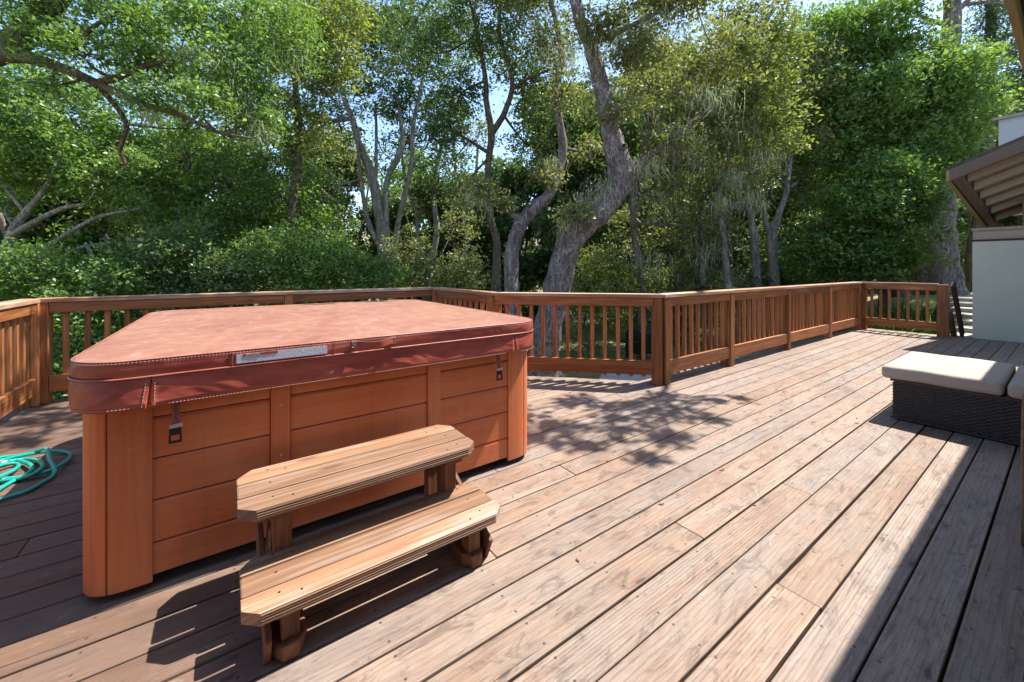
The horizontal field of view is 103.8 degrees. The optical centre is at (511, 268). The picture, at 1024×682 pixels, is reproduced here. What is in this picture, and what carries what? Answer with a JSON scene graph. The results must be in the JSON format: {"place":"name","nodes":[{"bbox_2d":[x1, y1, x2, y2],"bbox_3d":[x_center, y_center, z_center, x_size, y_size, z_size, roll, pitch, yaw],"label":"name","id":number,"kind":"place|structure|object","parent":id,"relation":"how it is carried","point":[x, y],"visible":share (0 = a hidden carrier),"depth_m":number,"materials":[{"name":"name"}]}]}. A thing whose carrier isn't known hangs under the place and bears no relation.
{"place":"outdoors","nodes":[
{"label":"outdoors","id":0,"kind":"place"},
{"bbox_2d":[0,0,1020,229],"label":"sky","id":1,"kind":"structure","parent":0,"point":[496,98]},
{"bbox_2d":[66,222,971,678],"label":"ground","id":2,"kind":"structure","parent":0,"point":[622,346],"depth_m":12.18,"materials":[{"name":"brown soil"}]},
{"bbox_2d":[0,68,81,300],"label":"woodland tree","id":3,"kind":"object","parent":2,"relation":"on","point":[24,237],"visible":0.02,"depth_m":15.13,"materials":[{"name":"green plant"}]},
{"bbox_2d":[0,93,152,399],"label":"woodland tree","id":4,"kind":"object","parent":2,"relation":"on","point":[78,235],"visible":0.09,"depth_m":13.71,"materials":[{"name":"green plant"}]},
{"bbox_2d":[0,47,172,292],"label":"oak tree","id":5,"kind":"object","parent":2,"relation":"on","point":[70,166],"visible":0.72,"depth_m":8.96,"materials":[{"name":"green plant"}]},
{"bbox_2d":[0,131,175,316],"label":"woodland tree","id":6,"kind":"object","parent":2,"relation":"on","point":[38,230],"visible":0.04,"depth_m":14.38,"materials":[{"name":"green plant"}]},
{"bbox_2d":[0,232,180,399],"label":"shrub","id":7,"kind":"object","parent":2,"relation":"on","point":[16,276],"visible":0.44,"depth_m":7.66,"materials":[{"name":"green plant"}]},
{"bbox_2d":[44,116,142,331],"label":"woodland tree","id":8,"kind":"object","parent":2,"relation":"on","point":[106,137],"visible":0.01,"depth_m":22.03,"materials":[{"name":"green plant"}]},
{"bbox_2d":[0,0,335,176],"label":"oak tree","id":9,"kind":"object","parent":2,"relation":"on","point":[27,29],"visible":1,"depth_m":5.89,"materials":[{"name":"green plant"}]},
{"bbox_2d":[53,121,318,335],"bbox_3d":[-10.907,-0.181,14.787,8.173,10.548,5.786,0,0,-39],"label":"woodland tree","id":10,"kind":"object","parent":2,"relation":"on","point":[237,143],"visible":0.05,"depth_m":13.49,"materials":[{"name":"green plant"}]},
{"bbox_2d":[88,214,284,313],"bbox_3d":[-6.764,1.578,8.430,4.056,5.418,2.278,0,0,-3],"label":"shrub","id":11,"kind":"object","parent":2,"relation":"on","point":[208,264],"visible":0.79,"depth_m":8.07,"materials":[{"name":"green plant"}]},
{"bbox_2d":[86,45,361,306],"bbox_3d":[-7.917,-0.422,10.569,7.472,10.912,3.850,0,0,8],"label":"bay tree","id":12,"kind":"object","parent":2,"relation":"on","point":[256,178],"visible":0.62,"depth_m":10.23,"materials":[{"name":"green plant"}]},
{"bbox_2d":[206,177,304,258],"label":"woodland tree","id":13,"kind":"object","parent":2,"relation":"on","point":[235,202],"depth_m":23.63,"materials":[{"name":"green plant"}]},
{"bbox_2d":[152,0,389,303],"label":"oak tree","id":14,"kind":"object","parent":2,"relation":"on","point":[292,103],"visible":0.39,"depth_m":9.87,"materials":[{"name":"green plant"}]},
{"bbox_2d":[217,184,348,306],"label":"woodland tree","id":15,"kind":"object","parent":2,"relation":"on","point":[262,228],"visible":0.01,"depth_m":16.01,"materials":[{"name":"green plant"}]},
{"bbox_2d":[222,218,416,305],"bbox_3d":[-4.258,1.329,9.012,4.142,4.894,2.357,0,0,-10],"label":"shrub","id":16,"kind":"object","parent":2,"relation":"on","point":[311,261],"visible":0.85,"depth_m":8.68,"materials":[{"name":"green plant"}]},
{"bbox_2d":[267,122,382,304],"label":"woodland tree","id":17,"kind":"object","parent":2,"relation":"on","point":[347,166],"visible":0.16,"depth_m":18.58,"materials":[{"name":"green plant"}]},
{"bbox_2d":[228,0,514,300],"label":"oak tree","id":18,"kind":"object","parent":2,"relation":"on","point":[381,208],"visible":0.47,"depth_m":13.16,"materials":[{"name":"green plant"}]},
{"bbox_2d":[350,182,449,300],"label":"woodland tree","id":19,"kind":"object","parent":2,"relation":"on","point":[394,196],"visible":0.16,"depth_m":19.53,"materials":[{"name":"green plant"}]},
{"bbox_2d":[377,148,449,265],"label":"woodland tree","id":20,"kind":"object","parent":2,"relation":"on","point":[401,171],"visible":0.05,"depth_m":23.19,"materials":[{"name":"green plant"}]},
{"bbox_2d":[322,75,508,300],"bbox_3d":[-3.671,-1.456,14.594,7.317,11.476,2.479,0,0,5],"label":"oak tree","id":21,"kind":"object","parent":2,"relation":"on","point":[435,212],"visible":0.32,"depth_m":14.40,"materials":[{"name":"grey plant"}]},
{"bbox_2d":[374,186,489,299],"bbox_3d":[-2.089,0.263,11.472,3.425,5.426,4.287,0,0,-35],"label":"shrub","id":22,"kind":"object","parent":2,"relation":"on","point":[419,277],"visible":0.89,"depth_m":10.46,"materials":[{"name":"green plant"}]},
{"bbox_2d":[399,167,518,312],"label":"woodland tree","id":23,"kind":"object","parent":2,"relation":"on","point":[484,231],"visible":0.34,"depth_m":15.09,"materials":[{"name":"green plant"}]},
{"bbox_2d":[369,0,586,291],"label":"oak tree","id":24,"kind":"object","parent":2,"relation":"on","point":[494,38],"visible":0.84,"depth_m":9.55,"materials":[{"name":"green plant"}]},
{"bbox_2d":[451,207,504,313],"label":"woodland tree","id":25,"kind":"object","parent":2,"relation":"on","point":[489,266],"visible":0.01,"depth_m":22.95,"materials":[{"name":"green plant"}]},
{"bbox_2d":[468,154,575,323],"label":"woodland tree","id":26,"kind":"object","parent":2,"relation":"on","point":[532,268],"visible":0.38,"depth_m":16.73,"materials":[{"name":"green plant"}]},
{"bbox_2d":[528,236,547,291],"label":"woodland tree","id":27,"kind":"object","parent":2,"relation":"on","point":[539,287],"visible":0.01,"depth_m":33.20,"materials":[{"name":"green plant"}]},
{"bbox_2d":[503,74,623,305],"bbox_3d":[2.009,-2.287,15.345,4.651,10.108,6.571,0,0,1],"label":"woodland tree","id":28,"kind":"object","parent":2,"relation":"on","point":[542,225],"visible":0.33,"depth_m":14.48,"materials":[{"name":"green plant"}]},
{"bbox_2d":[545,93,643,288],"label":"woodland tree","id":29,"kind":"object","parent":2,"relation":"on","point":[582,196],"depth_m":24.59,"materials":[{"name":"green plant"}]},
{"bbox_2d":[521,69,687,327],"bbox_3d":[3.716,-2.964,17.226,6.621,11.118,7.214,0,0,40],"label":"woodland tree","id":30,"kind":"object","parent":2,"relation":"on","point":[625,128],"visible":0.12,"depth_m":15.68,"materials":[{"name":"green plant"}]},
{"bbox_2d":[451,0,777,376],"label":"oak tree","id":31,"kind":"object","parent":2,"relation":"on","point":[586,223],"visible":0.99,"depth_m":7.32,"materials":[{"name":"green plant"}]},
{"bbox_2d":[561,240,668,348],"bbox_3d":[2.165,0.645,10.646,4.103,2.899,2.434,0,0,-35],"label":"shrub","id":32,"kind":"object","parent":2,"relation":"on","point":[599,286],"visible":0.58,"depth_m":10.68,"materials":[{"name":"green plant"}]},
{"bbox_2d":[620,325,650,359],"bbox_3d":[2.975,1.773,9.564,0.998,0.766,0.500,0,0,-35],"label":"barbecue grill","id":33,"kind":"object","parent":2,"relation":"on","point":[636,340],"visible":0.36,"depth_m":9.45,"materials":[{"name":"black metal"}]},
{"bbox_2d":[598,145,704,286],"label":"woodland tree","id":34,"kind":"object","parent":2,"relation":"on","point":[664,266],"visible":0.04,"depth_m":22.07,"materials":[{"name":"green plant"}]},
{"bbox_2d":[585,23,785,318],"bbox_3d":[6.122,-3.435,15.779,7.408,11.561,5.994,0,0,5],"label":"woodland tree","id":35,"kind":"object","parent":2,"relation":"on","point":[668,249],"visible":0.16,"depth_m":14.77,"materials":[{"name":"green plant"}]},
{"bbox_2d":[562,0,814,326],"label":"oak tree","id":36,"kind":"object","parent":2,"relation":"on","point":[715,122],"visible":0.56,"depth_m":10.43,"materials":[{"name":"green plant"}]},
{"bbox_2d":[634,249,750,341],"bbox_3d":[5.089,0.779,11.533,3.762,2.692,2.520,0,0,-1],"label":"shrub","id":37,"kind":"object","parent":2,"relation":"on","point":[696,281],"visible":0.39,"depth_m":11.27,"materials":[{"name":"green plant"}]},
{"bbox_2d":[583,1,828,288],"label":"oak tree","id":38,"kind":"object","parent":2,"relation":"on","point":[769,62],"visible":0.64,"depth_m":9.86,"materials":[{"name":"green plant"}]},
{"bbox_2d":[664,84,788,286],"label":"woodland tree","id":39,"kind":"object","parent":2,"relation":"on","point":[741,212],"visible":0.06,"depth_m":17.81,"materials":[{"name":"green plant"}]},
{"bbox_2d":[707,128,867,285],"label":"woodland tree","id":40,"kind":"object","parent":2,"relation":"on","point":[773,207],"visible":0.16,"depth_m":16.77,"materials":[{"name":"green plant"}]},
{"bbox_2d":[716,22,863,332],"bbox_3d":[8.416,-2.576,12.350,4.099,9.559,3.265,0,0,0],"label":"oak tree","id":41,"kind":"object","parent":2,"relation":"on","point":[771,230],"visible":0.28,"depth_m":12.33,"materials":[{"name":"green plant"}]},
{"bbox_2d":[713,206,867,314],"bbox_3d":[9.205,-0.321,13.507,4.403,4.125,5.371,0,0,36],"label":"shrub","id":42,"kind":"object","parent":2,"relation":"on","point":[765,279],"visible":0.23,"depth_m":13.84,"materials":[{"name":"green plant"}]},
{"bbox_2d":[800,73,916,280],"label":"woodland tree","id":43,"kind":"object","parent":2,"relation":"on","point":[913,273],"visible":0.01,"depth_m":17.24,"materials":[{"name":"green plant"}]},
{"bbox_2d":[768,146,964,316],"bbox_3d":[9.537,-0.710,10.988,4.328,5.336,2.842,0,0,9],"label":"bay tree","id":44,"kind":"object","parent":2,"relation":"on","point":[897,202],"visible":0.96,"depth_m":10.50,"materials":[{"name":"green plant"}]},
{"bbox_2d":[845,314,906,331],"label":"strap leaf plant","id":45,"kind":"object","parent":2,"relation":"on","point":[878,327],"visible":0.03,"depth_m":9.35,"materials":[{"name":"green plant"}]},
{"bbox_2d":[867,313,900,330],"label":"strap leaf plant","id":46,"kind":"object","parent":2,"relation":"on","point":[883,326],"visible":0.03,"depth_m":9.49,"materials":[{"name":"green plant"}]},
{"bbox_2d":[867,300,901,327],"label":"strap leaf plant","id":47,"kind":"object","parent":2,"relation":"on","point":[883,308],"visible":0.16,"depth_m":10.55,"materials":[{"name":"green plant"}]},
{"bbox_2d":[762,0,1023,296],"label":"bay tree","id":48,"kind":"object","parent":2,"relation":"on","point":[952,82],"visible":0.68,"depth_m":11.83,"materials":[{"name":"green plant"}]},
{"bbox_2d":[869,314,917,331],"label":"strap leaf plant","id":49,"kind":"object","parent":2,"relation":"on","point":[893,327],"visible":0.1,"depth_m":9.42,"materials":[{"name":"green plant"}]},
{"bbox_2d":[868,298,922,327],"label":"strap leaf plant","id":50,"kind":"object","parent":2,"relation":"on","point":[901,306],"visible":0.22,"depth_m":10.68,"materials":[{"name":"green plant"}]},
{"bbox_2d":[877,316,922,332],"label":"strap leaf plant","id":51,"kind":"object","parent":2,"relation":"on","point":[912,330],"visible":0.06,"depth_m":9.32,"materials":[{"name":"green plant"}]},
{"bbox_2d":[868,306,933,332],"bbox_3d":[9.803,1.406,10.031,1.419,1.143,1.349,0,0,40],"label":"strap leaf plant","id":52,"kind":"object","parent":2,"relation":"on","point":[903,317],"visible":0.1,"depth_m":10.08,"materials":[{"name":"green plant"}]},
{"bbox_2d":[842,108,975,251],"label":"woodland tree","id":53,"kind":"object","parent":2,"relation":"on","point":[964,214],"visible":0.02,"depth_m":19.47,"materials":[{"name":"green plant"}]},
{"bbox_2d":[886,302,936,331],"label":"strap leaf plant","id":54,"kind":"object","parent":2,"relation":"on","point":[923,315],"visible":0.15,"depth_m":10.27,"materials":[{"name":"green plant"}]},
{"bbox_2d":[891,296,936,320],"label":"strap leaf plant","id":55,"kind":"object","parent":2,"relation":"on","point":[923,309],"visible":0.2,"depth_m":10.26,"materials":[{"name":"green plant"}]},
{"bbox_2d":[895,314,965,334],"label":"strap leaf plant","id":56,"kind":"object","parent":2,"relation":"on","point":[930,332],"visible":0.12,"depth_m":9.29,"materials":[{"name":"green plant"}]},
{"bbox_2d":[901,310,966,332],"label":"strap leaf plant","id":57,"kind":"object","parent":2,"relation":"on","point":[934,318],"visible":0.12,"depth_m":9.92,"materials":[{"name":"green plant"}]},
{"bbox_2d":[906,227,969,282],"bbox_3d":[19.838,-0.315,18.305,9.182,3.756,3.110,0,0,-30],"label":"shrub","id":58,"kind":"object","parent":2,"relation":"on","point":[960,243],"visible":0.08,"depth_m":19.52,"materials":[{"name":"green plant"}]},
{"bbox_2d":[913,0,1007,294],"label":"eucalyptus tree","id":59,"kind":"object","parent":2,"relation":"on","point":[944,275],"visible":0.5,"depth_m":14.14,"materials":[{"name":"green plant"}]},
{"bbox_2d":[949,297,971,337],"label":"garden steps","id":60,"kind":"structure","parent":2,"relation":"on","point":[965,303],"depth_m":10.38,"materials":[{"name":"grey concrete"}]},
{"bbox_2d":[941,446,1017,681],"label":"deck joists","id":61,"kind":"object","parent":2,"relation":"on","point":[978,567],"depth_m":1.71,"materials":[{"name":"brown wood"}]},
{"bbox_2d":[0,328,1023,681],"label":"deck","id":62,"kind":"structure","parent":61,"relation":"on","point":[814,530],"depth_m":1.66,"materials":[{"name":"brown wood"}]},
{"bbox_2d":[0,299,39,418],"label":"deck railing","id":63,"kind":"object","parent":62,"relation":"on","point":[19,353],"visible":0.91,"depth_m":3.31,"materials":[{"name":"brown wood"}]},
{"bbox_2d":[0,447,72,501],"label":"garden hose","id":64,"kind":"object","parent":62,"relation":"on","point":[16,460],"visible":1,"depth_m":2.39,"materials":[{"name":"teal rubber"}]},
{"bbox_2d":[34,287,432,404],"bbox_3d":[-2.712,0.831,4.722,3.880,1.124,0.140,0,0,-35],"label":"deck railing","id":65,"kind":"object","parent":62,"relation":"on","point":[50,383],"visible":0.52,"depth_m":3.94,"materials":[{"name":"brown wood"}]},
{"bbox_2d":[83,340,526,596],"bbox_3d":[-1.293,0.818,2.842,2.079,0.796,2.079,0,0,-35],"label":"hot tub","id":66,"kind":"object","parent":62,"relation":"on","point":[155,503],"visible":0.43,"depth_m":1.68,"materials":[{"name":"brown wood"}]},
{"bbox_2d":[67,299,533,443],"bbox_3d":[-1.275,0.478,2.802,2.129,0.358,2.222,0,0,-35],"label":"hot tub cover","id":67,"kind":"object","parent":66,"relation":"on","point":[177,357],"visible":1,"depth_m":1.87,"materials":[{"name":"red leather"}]},
{"bbox_2d":[236,425,499,664],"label":"spa steps","id":68,"kind":"structure","parent":62,"relation":"on","point":[284,581],"depth_m":1.51,"materials":[{"name":"brown wood"}]},
{"bbox_2d":[432,287,501,312],"bbox_3d":[-0.642,0.831,5.177,0.140,1.124,1.640,0,0,-35],"label":"deck railing","id":69,"kind":"object","parent":62,"relation":"on","point":[439,294],"visible":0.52,"depth_m":4.99,"materials":[{"name":"brown wood"}]},
{"bbox_2d":[493,292,662,384],"bbox_3d":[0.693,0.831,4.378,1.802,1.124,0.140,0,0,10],"label":"deck railing","id":70,"kind":"object","parent":62,"relation":"on","point":[642,367],"visible":0.84,"depth_m":4.30,"materials":[{"name":"brown wood"}]},
{"bbox_2d":[657,282,861,384],"bbox_3d":[4.286,0.831,6.170,6.720,1.124,0.140,0,0,-35],"label":"deck railing","id":71,"kind":"object","parent":62,"relation":"on","point":[824,310],"visible":0.95,"depth_m":5.38,"materials":[{"name":"brown wood"}]},
{"bbox_2d":[861,282,938,330],"bbox_3d":[7.356,0.831,7.669,0.140,1.124,1.100,0,0,-35],"label":"deck railing","id":72,"kind":"object","parent":62,"relation":"on","point":[907,323],"visible":0.88,"depth_m":7.63,"materials":[{"name":"brown wood"}]},
{"bbox_2d":[937,285,948,337],"bbox_3d":[7.693,0.780,7.160,0.120,0.980,0.140,0,0,-35],"label":"newel post","id":73,"kind":"object","parent":62,"relation":"on","point":[942,310],"visible":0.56,"depth_m":7.11,"materials":[{"name":"brown wood"}]},
{"bbox_2d":[949,282,964,336],"bbox_3d":[8.192,1.156,7.391,0.962,1.828,0.103,0,0,-35],"label":"stair handrail","id":74,"kind":"object","parent":73,"relation":"attached to","point":[952,328],"visible":0.81,"depth_m":7.29,"materials":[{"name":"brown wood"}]},
{"bbox_2d":[890,378,1021,445],"bbox_3d":[4.037,1.056,2.752,0.970,0.325,1.950,0,0,-35],"label":"wicker bench","id":75,"kind":"object","parent":62,"relation":"on","point":[991,416],"visible":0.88,"depth_m":2.96,"materials":[{"name":"black wicker"}]},
{"bbox_2d":[882,351,1015,395],"bbox_3d":[3.614,0.838,3.316,0.985,0.112,0.640,0,0,-35],"label":"cushion","id":76,"kind":"object","parent":75,"relation":"on","point":[977,375],"visible":0.97,"depth_m":3.13,"materials":[{"name":"beige fabric"}]},
{"bbox_2d":[1007,365,1023,399],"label":"cushion","id":77,"kind":"object","parent":75,"relation":"on","point":[1015,388],"visible":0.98,"depth_m":2.76,"materials":[{"name":"beige fabric"}]},
{"bbox_2d":[946,112,1023,342],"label":"house wing","id":78,"kind":"structure","parent":2,"relation":"on","point":[987,187],"depth_m":6.86,"materials":[{"name":"white paint"}]},
{"bbox_2d":[957,118,1014,265],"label":"woodland tree","id":79,"kind":"object","parent":2,"relation":"on","point":[961,260],"visible":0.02,"depth_m":24.02,"materials":[{"name":"green plant"}]},
{"bbox_2d":[958,82,1023,234],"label":"woodland tree","id":80,"kind":"object","parent":2,"relation":"on","point":[1018,219],"visible":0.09,"depth_m":21.53,"materials":[{"name":"green plant"}]},
{"bbox_2d":[961,0,1023,291],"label":"eucalyptus tree","id":81,"kind":"object","parent":2,"relation":"on","point":[991,26],"visible":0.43,"depth_m":15.83,"materials":[{"name":"green plant"}]},
{"bbox_2d":[1004,0,1023,72],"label":"house","id":82,"kind":"structure","parent":2,"relation":"on","point":[1015,9],"depth_m":2.15,"materials":[{"name":"brown paint"}]},
{"bbox_2d":[599,373,650,380],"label":"patio","id":83,"kind":"structure","parent":0,"point":[614,376],"depth_m":7.65,"materials":[{"name":"grey concrete"}]},
{"bbox_2d":[558,300,846,377],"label":"grass","id":84,"kind":"structure","parent":0,"point":[575,348],"depth_m":11.35,"materials":[{"name":"green plant"}]},
{"bbox_2d":[1020,393,1023,546],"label":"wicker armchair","id":85,"kind":"object","parent":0,"point":[1022,476],"visible":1,"depth_m":1.76,"materials":[{"name":"black wicker"}]}
]}

